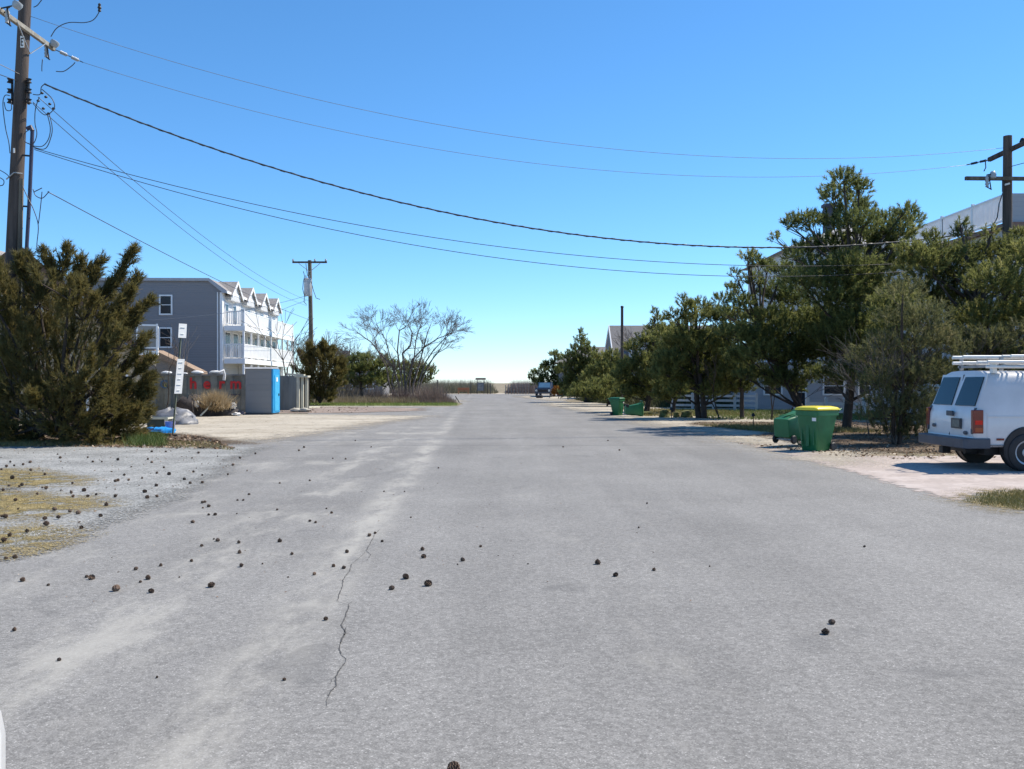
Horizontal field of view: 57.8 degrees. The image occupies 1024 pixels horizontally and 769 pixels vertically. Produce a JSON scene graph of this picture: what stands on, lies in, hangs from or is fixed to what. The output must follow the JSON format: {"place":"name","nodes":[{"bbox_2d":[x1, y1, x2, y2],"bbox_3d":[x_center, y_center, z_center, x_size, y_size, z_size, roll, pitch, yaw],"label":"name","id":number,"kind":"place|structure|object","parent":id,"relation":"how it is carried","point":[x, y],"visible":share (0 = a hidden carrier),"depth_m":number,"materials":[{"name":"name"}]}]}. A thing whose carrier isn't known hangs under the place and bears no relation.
{"place":"outdoors","nodes":[
{"label":"outdoors","id":0,"kind":"place"},
{"bbox_2d":[0,446,271,562],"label":"gravel driveway","id":1,"kind":"structure","parent":0,"point":[130,495],"depth_m":16.62,"materials":[{"name":"gravel"}]},
{"bbox_2d":[0,520,101,561],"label":"grass thatch","id":2,"kind":"object","parent":1,"relation":"on","point":[35,543],"depth_m":9.91,"materials":[{"name":"plant"}]},
{"bbox_2d":[0,524,63,546],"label":"dry grass","id":3,"kind":"structure","parent":2,"relation":"on","point":[22,533],"depth_m":10.14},
{"bbox_2d":[0,467,104,490],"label":"grass thatch","id":4,"kind":"object","parent":1,"relation":"on","point":[46,481],"depth_m":16.21,"materials":[{"name":"plant"}]},
{"bbox_2d":[0,469,71,487],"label":"dry grass","id":5,"kind":"structure","parent":4,"relation":"on","point":[28,478],"depth_m":16.09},
{"bbox_2d":[0,488,122,521],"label":"grass thatch","id":6,"kind":"object","parent":1,"relation":"on","point":[22,508],"depth_m":12.86,"materials":[{"name":"plant"}]},
{"bbox_2d":[0,491,88,515],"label":"dry grass","id":7,"kind":"structure","parent":6,"relation":"on","point":[27,503],"depth_m":12.77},
{"bbox_2d":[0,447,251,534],"bbox_3d":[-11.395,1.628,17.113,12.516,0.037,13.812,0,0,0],"label":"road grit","id":8,"kind":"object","parent":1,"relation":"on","point":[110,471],"visible":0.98,"depth_m":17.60,"materials":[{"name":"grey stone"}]},
{"bbox_2d":[141,350,207,404],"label":"shed","id":9,"kind":"structure","parent":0,"point":[162,366],"depth_m":59.00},
{"bbox_2d":[309,395,420,402],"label":"tall dry grass","id":10,"kind":"structure","parent":0,"point":[359,399],"depth_m":75.03,"materials":[{"name":"plant"}]},
{"bbox_2d":[296,401,459,405],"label":"island turf","id":11,"kind":"structure","parent":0,"point":[381,405],"depth_m":67.62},
{"bbox_2d":[292,259,326,402],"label":"utility pole","id":12,"kind":"object","parent":11,"relation":"on","point":[308,286],"visible":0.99,"depth_m":74.72,"materials":[{"name":"brown wood"}]},
{"bbox_2d":[33,102,306,305],"bbox_3d":[-15.284,-7.253,50.985,0.019,2.218,47.462,0,0,-3],"label":"power line","id":13,"kind":"object","parent":12,"relation":"attached to","point":[147,201],"visible":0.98,"depth_m":36.44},
{"bbox_2d":[289,336,350,404],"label":"juniper bush","id":14,"kind":"object","parent":11,"relation":"on","point":[311,356],"visible":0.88,"depth_m":68.59,"materials":[{"name":"green plant"}]},
{"bbox_2d":[365,381,390,398],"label":"brown bush","id":15,"kind":"object","parent":11,"relation":"on","point":[376,394],"visible":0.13,"depth_m":79.74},
{"bbox_2d":[386,383,415,400],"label":"brown bush","id":16,"kind":"object","parent":11,"relation":"on","point":[399,395],"visible":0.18,"depth_m":78.62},
{"bbox_2d":[330,296,473,395],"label":"leafless tree","id":17,"kind":"object","parent":11,"relation":"on","point":[413,359],"visible":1,"depth_m":83.84,"materials":[{"name":"plant"}]},
{"bbox_2d":[405,380,456,402],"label":"brown bush","id":18,"kind":"object","parent":11,"relation":"on","point":[434,395],"visible":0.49,"depth_m":76.19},
{"bbox_2d":[0,383,957,455],"bbox_3d":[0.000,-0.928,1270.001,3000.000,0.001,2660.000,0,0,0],"label":"ground","id":19,"kind":"structure","parent":0,"point":[500,387],"depth_m":40.53,"materials":[{"name":"sand"}]},
{"bbox_2d":[0,0,101,422],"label":"utility pole","id":20,"kind":"object","parent":19,"relation":"on","point":[19,90],"visible":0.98,"depth_m":27.33,"materials":[{"name":"wood"}]},
{"bbox_2d":[38,97,305,299],"bbox_3d":[-15.157,-7.533,50.984,0.019,1.959,47.464,0,0,-3],"label":"power line","id":21,"kind":"object","parent":20,"relation":"attached to","point":[148,192],"visible":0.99,"depth_m":35.97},
{"bbox_2d":[47,191,305,318],"bbox_3d":[-14.965,-5.407,50.989,0.027,0.646,47.474,0,0,-3],"label":"power line","id":22,"kind":"object","parent":20,"relation":"hanging from","point":[153,247],"visible":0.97,"depth_m":35.60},
{"bbox_2d":[31,16,998,158],"bbox_3d":[1.387,-9.199,29.731,31.624,3.433,0.013,0,0,-8],"label":"power line","id":23,"kind":"object","parent":20,"relation":"attached to","point":[519,137],"visible":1,"depth_m":29.60,"materials":[{"name":"black metal"}]},
{"bbox_2d":[83,62,962,176],"bbox_3d":[1.497,-8.538,30.932,29.862,2.857,0.013,0,0,-9],"label":"power line","id":24,"kind":"object","parent":20,"relation":"attached to","point":[489,157],"visible":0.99,"depth_m":30.52,"materials":[{"name":"black metal"}]},
{"bbox_2d":[1,247,158,420],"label":"tan house","id":25,"kind":"structure","parent":19,"relation":"on","point":[155,343],"depth_m":39.36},
{"bbox_2d":[1,429,262,446],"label":"verge litter","id":26,"kind":"object","parent":19,"relation":"on","point":[229,441],"visible":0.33,"depth_m":26.82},
{"bbox_2d":[0,438,232,449],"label":"dry grass","id":27,"kind":"structure","parent":26,"relation":"on","point":[20,442],"depth_m":24.95,"materials":[{"name":"plant"}]},
{"bbox_2d":[37,434,234,448],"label":"dead leaves","id":28,"kind":"object","parent":26,"relation":"on","point":[174,439],"visible":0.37,"depth_m":24.89,"materials":[{"name":"plant"}]},
{"bbox_2d":[64,278,293,375],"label":"townhouse block","id":29,"kind":"structure","parent":19,"relation":"on","point":[231,342],"depth_m":64.97,"materials":[{"name":"grey"}]},
{"bbox_2d":[159,327,171,347],"bbox_3d":[-24.219,-3.274,64.839,0.920,1.440,0.080,0,0,-2],"label":"window","id":30,"kind":"structure","parent":29,"relation":"in","point":[165,334],"depth_m":64.82,"materials":[{"name":"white glass"}]},
{"bbox_2d":[159,295,172,314],"bbox_3d":[-24.181,-5.564,64.833,0.920,1.420,0.080,0,0,-2],"label":"window","id":31,"kind":"structure","parent":29,"relation":"in","point":[166,300],"depth_m":64.82,"materials":[{"name":"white glass"}]},
{"bbox_2d":[19,413,437,443],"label":"sand lot","id":32,"kind":"structure","parent":19,"relation":"on","point":[253,427],"depth_m":37.15,"materials":[{"name":"sand"}]},
{"bbox_2d":[0,236,162,445],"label":"juniper bush","id":33,"kind":"object","parent":32,"relation":"on","point":[55,409],"visible":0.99,"depth_m":25.82,"materials":[{"name":"green plant"}]},
{"bbox_2d":[121,428,171,446],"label":"green grass","id":34,"kind":"structure","parent":32,"relation":"on","point":[152,438],"depth_m":25.28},
{"bbox_2d":[147,417,172,427],"bbox_3d":[-12.616,1.401,33.200,0.800,0.460,0.805,0,0,-6],"label":"storage tub","id":35,"kind":"object","parent":32,"relation":"on","point":[158,421],"visible":0.52,"depth_m":32.85,"materials":[{"name":"grey plastic"}]},
{"bbox_2d":[146,427,175,432],"bbox_3d":[-11.964,1.561,31.013,1.536,0.331,0.857,0,0,0],"label":"blue tarp","id":36,"kind":"object","parent":32,"relation":"on","point":[167,430],"visible":0.37,"depth_m":30.75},
{"bbox_2d":[152,407,198,424],"bbox_3d":[-13.737,1.605,37.600,2.170,1.421,1.481,0,0,0],"label":"tarp heap","id":37,"kind":"object","parent":32,"relation":"on","point":[185,417],"visible":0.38,"depth_m":37.21,"materials":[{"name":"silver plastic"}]},
{"bbox_2d":[172,323,186,433],"bbox_3d":[-10.484,-0.112,29.176,0.438,3.606,0.272,0,0,0],"label":"street sign","id":38,"kind":"object","parent":32,"relation":"on","point":[182,330],"visible":0.97,"depth_m":29.17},
{"bbox_2d":[176,394,238,415],"bbox_3d":[-15.503,1.464,47.199,3.454,2.130,1.918,0,0,0],"label":"debris heap","id":39,"kind":"object","parent":32,"relation":"on","point":[182,402],"visible":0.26,"depth_m":46.58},
{"bbox_2d":[188,385,239,412],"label":"ornamental grass","id":40,"kind":"object","parent":39,"relation":"on","point":[217,401],"depth_m":46.09,"materials":[{"name":"plant"}]},
{"bbox_2d":[280,332,346,379],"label":"leafless tree","id":41,"kind":"object","parent":19,"relation":"on","point":[315,343],"visible":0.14,"depth_m":91.75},
{"bbox_2d":[244,407,427,413],"bbox_3d":[-12.200,1.557,56.753,16.600,0.001,16.500,0,0,0],"label":"reddish gravel strip","id":42,"kind":"object","parent":19,"relation":"on","point":[350,410],"visible":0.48,"depth_m":55.64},
{"bbox_2d":[155,338,179,407],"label":"sapling","id":43,"kind":"object","parent":42,"relation":"on","point":[176,351],"visible":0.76,"depth_m":50.53,"materials":[{"name":"brown plant"}]},
{"bbox_2d":[161,324,197,372],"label":"sapling","id":44,"kind":"object","parent":42,"relation":"on","point":[182,348],"visible":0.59,"depth_m":56.28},
{"bbox_2d":[148,374,244,411],"bbox_3d":[-17.590,0.495,53.089,5.607,2.150,2.285,0,0,0],"label":"storage container","id":45,"kind":"object","parent":42,"relation":"on","point":[233,383],"visible":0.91,"depth_m":52.00,"materials":[{"name":"paint"}]},
{"bbox_2d":[244,367,279,414],"bbox_3d":[-13.235,0.343,49.301,1.584,2.510,1.458,0,0,0],"label":"portable toilet","id":46,"kind":"object","parent":42,"relation":"on","point":[262,390],"visible":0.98,"depth_m":48.62,"materials":[{"name":"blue plastic"}]},
{"bbox_2d":[271,369,279,412],"bbox_3d":[-12.521,0.348,49.301,0.158,2.300,1.400,0,0,0],"label":"door side","id":47,"kind":"structure","parent":46,"relation":"in","point":[275,373],"depth_m":48.96,"materials":[{"name":"blue plastic"}]},
{"bbox_2d":[242,306,315,375],"bbox_3d":[-15.078,-1.748,60.656,4.896,6.664,3.197,0,0,0],"label":"sapling","id":48,"kind":"object","parent":42,"relation":"on","point":[302,340],"visible":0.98,"depth_m":60.44,"materials":[{"name":"brown plant"}]},
{"bbox_2d":[280,373,309,409],"bbox_3d":[-12.529,0.425,53.386,1.738,2.128,0.830,0,0,0],"label":"timber enclosure","id":49,"kind":"object","parent":42,"relation":"on","point":[288,392],"visible":0.71,"depth_m":53.00,"materials":[{"name":"wood"}]},
{"bbox_2d":[294,374,377,397],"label":"dune scrub","id":50,"kind":"object","parent":19,"relation":"on","point":[346,391],"visible":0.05,"depth_m":97.60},
{"bbox_2d":[329,340,384,392],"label":"leafless tree","id":51,"kind":"object","parent":19,"relation":"on","point":[369,349],"visible":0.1,"depth_m":108.53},
{"bbox_2d":[342,350,388,394],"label":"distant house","id":52,"kind":"structure","parent":19,"relation":"on","point":[381,387],"depth_m":125.00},
{"bbox_2d":[342,350,394,395],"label":"pine tree","id":53,"kind":"object","parent":19,"relation":"on","point":[364,365],"visible":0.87,"depth_m":97.48,"materials":[{"name":"green plant"}]},
{"bbox_2d":[377,352,411,391],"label":"pine tree","id":54,"kind":"object","parent":19,"relation":"on","point":[398,377],"visible":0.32,"depth_m":103.74,"materials":[{"name":"green plant"}]},
{"bbox_2d":[401,358,438,393],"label":"pine tree","id":55,"kind":"object","parent":19,"relation":"on","point":[428,377],"visible":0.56,"depth_m":95.88,"materials":[{"name":"green plant"}]},
{"bbox_2d":[527,349,561,395],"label":"pine tree","id":56,"kind":"object","parent":19,"relation":"on","point":[544,366],"visible":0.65,"depth_m":117.38,"materials":[{"name":"green plant"}]},
{"bbox_2d":[516,395,576,400],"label":"sand clearing","id":57,"kind":"structure","parent":19,"relation":"on","point":[552,398],"depth_m":104.44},
{"bbox_2d":[535,382,554,396],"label":"blue pickup","id":58,"kind":"object","parent":57,"relation":"on","point":[544,388],"visible":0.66,"depth_m":107.65,"materials":[{"name":"paint"}]},
{"bbox_2d":[554,347,604,396],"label":"house","id":59,"kind":"structure","parent":19,"relation":"on","point":[560,375],"depth_m":114.30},
{"bbox_2d":[553,327,613,401],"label":"pine tree","id":60,"kind":"object","parent":19,"relation":"on","point":[574,366],"visible":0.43,"depth_m":79.26,"materials":[{"name":"green plant"}]},
{"bbox_2d":[565,373,632,405],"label":"evergreen shrub","id":61,"kind":"object","parent":19,"relation":"on","point":[601,388],"visible":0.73,"depth_m":65.42,"materials":[{"name":"green plant"}]},
{"bbox_2d":[620,306,623,407],"bbox_3d":[6.880,-1.570,57.997,0.217,6.700,0.217,0,0,0],"label":"utility pole","id":62,"kind":"object","parent":19,"relation":"on","point":[622,341],"visible":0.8,"depth_m":57.92,"materials":[{"name":"brown wood"}]},
{"bbox_2d":[609,304,666,410],"bbox_3d":[7.692,-1.447,53.139,4.437,6.326,3.398,0,0,0],"label":"pine tree","id":63,"kind":"object","parent":19,"relation":"on","point":[636,384],"visible":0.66,"depth_m":52.79,"materials":[{"name":"green plant"}]},
{"bbox_2d":[574,389,739,407],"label":"hedge undergrowth","id":64,"kind":"object","parent":19,"relation":"on","point":[658,403],"visible":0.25,"depth_m":63.79,"materials":[{"name":"plant"}]},
{"bbox_2d":[604,325,712,374],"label":"gabled house","id":65,"kind":"structure","parent":19,"relation":"on","point":[611,332],"depth_m":98.24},
{"bbox_2d":[646,319,694,413],"bbox_3d":[8.719,-0.995,49.878,3.122,5.409,2.570,0,0,0],"label":"pine tree","id":66,"kind":"object","parent":19,"relation":"on","point":[662,394],"visible":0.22,"depth_m":49.95,"materials":[{"name":"green plant"}]},
{"bbox_2d":[536,402,908,466],"bbox_3d":[8.253,1.577,49.528,13.183,0.001,65.666,0,0,-5],"label":"sand shoulder","id":67,"kind":"object","parent":19,"relation":"on","point":[679,422],"visible":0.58,"depth_m":32.53},
{"bbox_2d":[577,346,640,404],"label":"pine tree","id":68,"kind":"object","parent":67,"relation":"on","point":[601,366],"visible":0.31,"depth_m":70.29,"materials":[{"name":"green plant"}]},
{"bbox_2d":[607,397,624,414],"bbox_3d":[5.366,1.121,47.795,0.774,0.920,0.533,0,0,40],"label":"wheelie bin","id":69,"kind":"object","parent":67,"relation":"on","point":[617,404],"visible":0.98,"depth_m":47.58,"materials":[{"name":"plastic"}]},
{"bbox_2d":[624,401,643,415],"bbox_3d":[6.081,1.197,46.376,0.920,0.774,0.533,0,0,-8],"label":"wheelie bin","id":70,"kind":"object","parent":67,"relation":"on","point":[636,409],"visible":1,"depth_m":46.17,"materials":[{"name":"plastic"}]},
{"bbox_2d":[612,323,667,355],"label":"leafless tree","id":71,"kind":"object","parent":67,"relation":"on","point":[625,334],"visible":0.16,"depth_m":76.75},
{"bbox_2d":[645,290,753,417],"bbox_3d":[9.017,-1.380,44.071,5.579,6.207,3.807,0,0,0],"label":"pine tree","id":72,"kind":"object","parent":67,"relation":"on","point":[700,343],"visible":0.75,"depth_m":43.36,"materials":[{"name":"green plant"}]},
{"bbox_2d":[683,354,719,418],"bbox_3d":[8.887,0.090,43.013,1.428,3.068,2.950,0,0,-26],"label":"sapling","id":73,"kind":"object","parent":67,"relation":"on","point":[707,373],"visible":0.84,"depth_m":42.76,"materials":[{"name":"brown plant"}]},
{"bbox_2d":[671,393,757,409],"bbox_3d":[12.377,1.042,57.002,5.392,1.080,0.236,0,0,23],"label":"rail fence","id":74,"kind":"object","parent":67,"relation":"on","point":[734,405],"visible":0.48,"depth_m":56.65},
{"bbox_2d":[843,274,975,443],"bbox_3d":[10.832,-0.594,25.084,3.754,4.715,2.742,0,0,0],"label":"evergreen shrub","id":75,"kind":"object","parent":67,"relation":"on","point":[906,401],"visible":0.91,"depth_m":24.98,"materials":[{"name":"green plant"}]},
{"bbox_2d":[706,288,764,418],"bbox_3d":[10.509,-1.473,42.970,3.222,6.378,2.596,0,0,0],"label":"pine tree","id":76,"kind":"object","parent":19,"relation":"on","point":[728,366],"visible":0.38,"depth_m":42.88,"materials":[{"name":"green plant"}]},
{"bbox_2d":[714,248,827,407],"bbox_3d":[10.059,-1.715,35.503,5.037,7.055,3.939,0,0,0],"label":"pine tree","id":77,"kind":"object","parent":19,"relation":"on","point":[781,350],"visible":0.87,"depth_m":34.85,"materials":[{"name":"green plant"}]},
{"bbox_2d":[675,408,925,420],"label":"yard grass","id":78,"kind":"structure","parent":19,"relation":"on","point":[776,413],"depth_m":46.69,"materials":[{"name":"plant"}]},
{"bbox_2d":[715,203,895,409],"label":"shore house","id":79,"kind":"structure","parent":19,"relation":"on","point":[764,400],"depth_m":58.00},
{"bbox_2d":[763,384,782,394],"bbox_3d":[16.300,0.080,57.980,1.200,1.200,0.080,0,0,0],"label":"window","id":80,"kind":"structure","parent":79,"relation":"in","point":[780,389],"depth_m":57.98,"materials":[{"name":"white glass"}]},
{"bbox_2d":[822,377,844,394],"bbox_3d":[20.100,0.080,57.980,1.400,1.200,0.080,0,0,0],"label":"window","id":81,"kind":"structure","parent":79,"relation":"in","point":[824,392],"depth_m":57.98,"materials":[{"name":"white glass"}]},
{"bbox_2d":[686,421,954,452],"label":"leaf litter","id":82,"kind":"object","parent":19,"relation":"on","point":[862,437],"visible":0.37,"depth_m":26.85,"materials":[{"name":"plant"}]},
{"bbox_2d":[772,409,800,444],"bbox_3d":[7.459,1.183,24.430,1.198,1.007,0.694,-8,5,-38],"label":"wheelie bin","id":83,"kind":"object","parent":82,"relation":"on","point":[786,425],"visible":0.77,"depth_m":24.05,"materials":[{"name":"green plastic"}]},
{"bbox_2d":[702,421,889,432],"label":"verge grass","id":84,"kind":"structure","parent":82,"relation":"on","point":[764,427],"depth_m":33.07,"materials":[{"name":"plant"}]},
{"bbox_2d":[795,406,841,450],"bbox_3d":[7.606,1.081,23.020,1.016,1.102,0.701,0,0,-34],"label":"wheelie bin","id":85,"kind":"object","parent":82,"relation":"on","point":[816,426],"visible":1,"depth_m":22.75,"materials":[{"name":"green plastic"}]},
{"bbox_2d":[740,443,995,458],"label":"dead leaves","id":86,"kind":"object","parent":82,"relation":"on","point":[831,451],"visible":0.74,"depth_m":22.13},
{"bbox_2d":[820,359,917,439],"bbox_3d":[10.693,0.345,26.948,3.580,2.620,1.708,0,0,-13],"label":"bare shrub","id":87,"kind":"object","parent":82,"relation":"on","point":[857,396],"visible":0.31,"depth_m":26.89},
{"bbox_2d":[816,326,935,444],"bbox_3d":[10.357,0.002,25.538,2.890,3.307,3.329,0,0,-24],"label":"bare shrub","id":88,"kind":"object","parent":82,"relation":"on","point":[894,359],"visible":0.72,"depth_m":25.41,"materials":[{"name":"plant"}]},
{"bbox_2d":[866,322,1021,432],"bbox_3d":[12.175,-0.128,25.918,3.848,3.566,4.530,0,0,30],"label":"bare shrub","id":89,"kind":"object","parent":82,"relation":"on","point":[910,356],"visible":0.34,"depth_m":25.79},
{"bbox_2d":[806,397,865,413],"bbox_3d":[15.863,1.106,45.502,2.847,1.000,0.235,0,0,23],"label":"rail fence","id":90,"kind":"object","parent":19,"relation":"on","point":[824,403],"visible":0.47,"depth_m":45.57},
{"bbox_2d":[765,164,929,428],"bbox_3d":[12.243,-3.041,33.551,6.444,9.577,5.223,0,0,0],"label":"pine tree","id":91,"kind":"object","parent":19,"relation":"on","point":[838,320],"visible":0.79,"depth_m":32.78,"materials":[{"name":"green plant"}]},
{"bbox_2d":[858,214,1023,394],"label":"pine tree","id":92,"kind":"object","parent":19,"relation":"on","point":[971,305],"visible":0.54,"depth_m":29.45,"materials":[{"name":"green plant"}]},
{"bbox_2d":[934,314,1023,380],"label":"evergreen shrub","id":93,"kind":"object","parent":19,"relation":"on","point":[997,334],"visible":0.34,"depth_m":26.57,"materials":[{"name":"green plant"}]},
{"bbox_2d":[965,135,1023,368],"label":"utility pole","id":94,"kind":"object","parent":19,"relation":"on","point":[1006,178],"visible":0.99,"depth_m":31.85,"materials":[{"name":"brown wood"}]},
{"bbox_2d":[34,148,887,265],"bbox_3d":[1.521,-5.421,29.589,31.404,3.030,0.020,0,0,-9],"label":"power line","id":95,"kind":"object","parent":94,"relation":"attached to","point":[428,236],"visible":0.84,"depth_m":28.89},
{"bbox_2d":[34,149,993,276],"bbox_3d":[1.495,-5.238,29.639,31.440,3.372,0.020,0,0,-9],"label":"power line","id":96,"kind":"object","parent":94,"relation":"attached to","point":[468,253],"visible":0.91,"depth_m":29.19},
{"bbox_2d":[44,83,1003,248],"bbox_3d":[1.670,-6.656,29.586,31.116,4.363,0.075,0,0,-9],"label":"power line","id":97,"kind":"object","parent":94,"relation":"hanging from","point":[54,88],"visible":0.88,"depth_m":29.07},
{"bbox_2d":[0,394,1023,768],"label":"road","id":98,"kind":"structure","parent":0,"point":[530,634],"depth_m":6.78,"materials":[{"name":"asphalt"}]},
{"bbox_2d":[0,710,5,768],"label":"white car","id":99,"kind":"object","parent":98,"relation":"on","point":[2,748],"visible":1,"depth_m":2.08,"materials":[{"name":"paint"}]},
{"bbox_2d":[0,0,1023,382],"label":"sky","id":100,"kind":"structure","parent":0,"point":[761,81],"materials":[{"name":"blue"}]},
{"bbox_2d":[623,407,749,415],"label":"verge grass","id":101,"kind":"structure","parent":0,"point":[655,411],"depth_m":50.51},
{"bbox_2d":[744,443,1023,499],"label":"driveway","id":102,"kind":"structure","parent":0,"point":[941,475],"depth_m":17.38,"materials":[{"name":"concrete"}]},
{"bbox_2d":[918,371,1023,470],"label":"white van","id":103,"kind":"object","parent":102,"relation":"on","point":[974,416],"visible":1,"depth_m":17.77,"materials":[{"name":"paint"}]},
{"bbox_2d":[958,357,1023,372],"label":"roof rack","id":104,"kind":"object","parent":103,"relation":"on","point":[994,367],"visible":0.89,"depth_m":17.80,"materials":[{"name":"metal"}]},
{"bbox_2d":[952,361,1023,364],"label":"ladder","id":105,"kind":"object","parent":104,"relation":"on","point":[965,363],"visible":0.37,"depth_m":18.81,"materials":[{"name":"metal"}]},
{"bbox_2d":[976,360,1023,363],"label":"ladder","id":106,"kind":"object","parent":104,"relation":"on","point":[1002,362],"visible":1,"depth_m":17.70,"materials":[{"name":"metal"}]},
{"bbox_2d":[952,355,1023,358],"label":"ladder","id":107,"kind":"object","parent":106,"relation":"on","point":[977,357],"visible":0.78,"depth_m":18.15,"materials":[{"name":"metal"}]},
{"bbox_2d":[926,486,1023,513],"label":"verge thatch","id":108,"kind":"object","parent":102,"relation":"on","point":[989,490],"visible":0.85,"depth_m":13.21,"materials":[{"name":"green plant"}]},
{"bbox_2d":[963,488,1023,509],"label":"dry grass","id":109,"kind":"structure","parent":108,"relation":"on","point":[1017,497],"depth_m":13.22,"materials":[{"name":"plant"}]},
{"bbox_2d":[870,193,1023,412],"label":"beach house","id":110,"kind":"structure","parent":0,"point":[980,214],"depth_m":42.19,"materials":[{"name":"white"}]},
{"label":"dune sand","id":111,"kind":"structure","parent":0,"visible":0},
{"bbox_2d":[389,378,498,393],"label":"dune scrub","id":112,"kind":"object","parent":111,"relation":"on","point":[453,386],"visible":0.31,"depth_m":143.02,"materials":[{"name":"plant"}]},
{"bbox_2d":[504,378,546,393],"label":"dune scrub","id":113,"kind":"object","parent":111,"relation":"on","point":[518,387],"visible":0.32,"depth_m":140.80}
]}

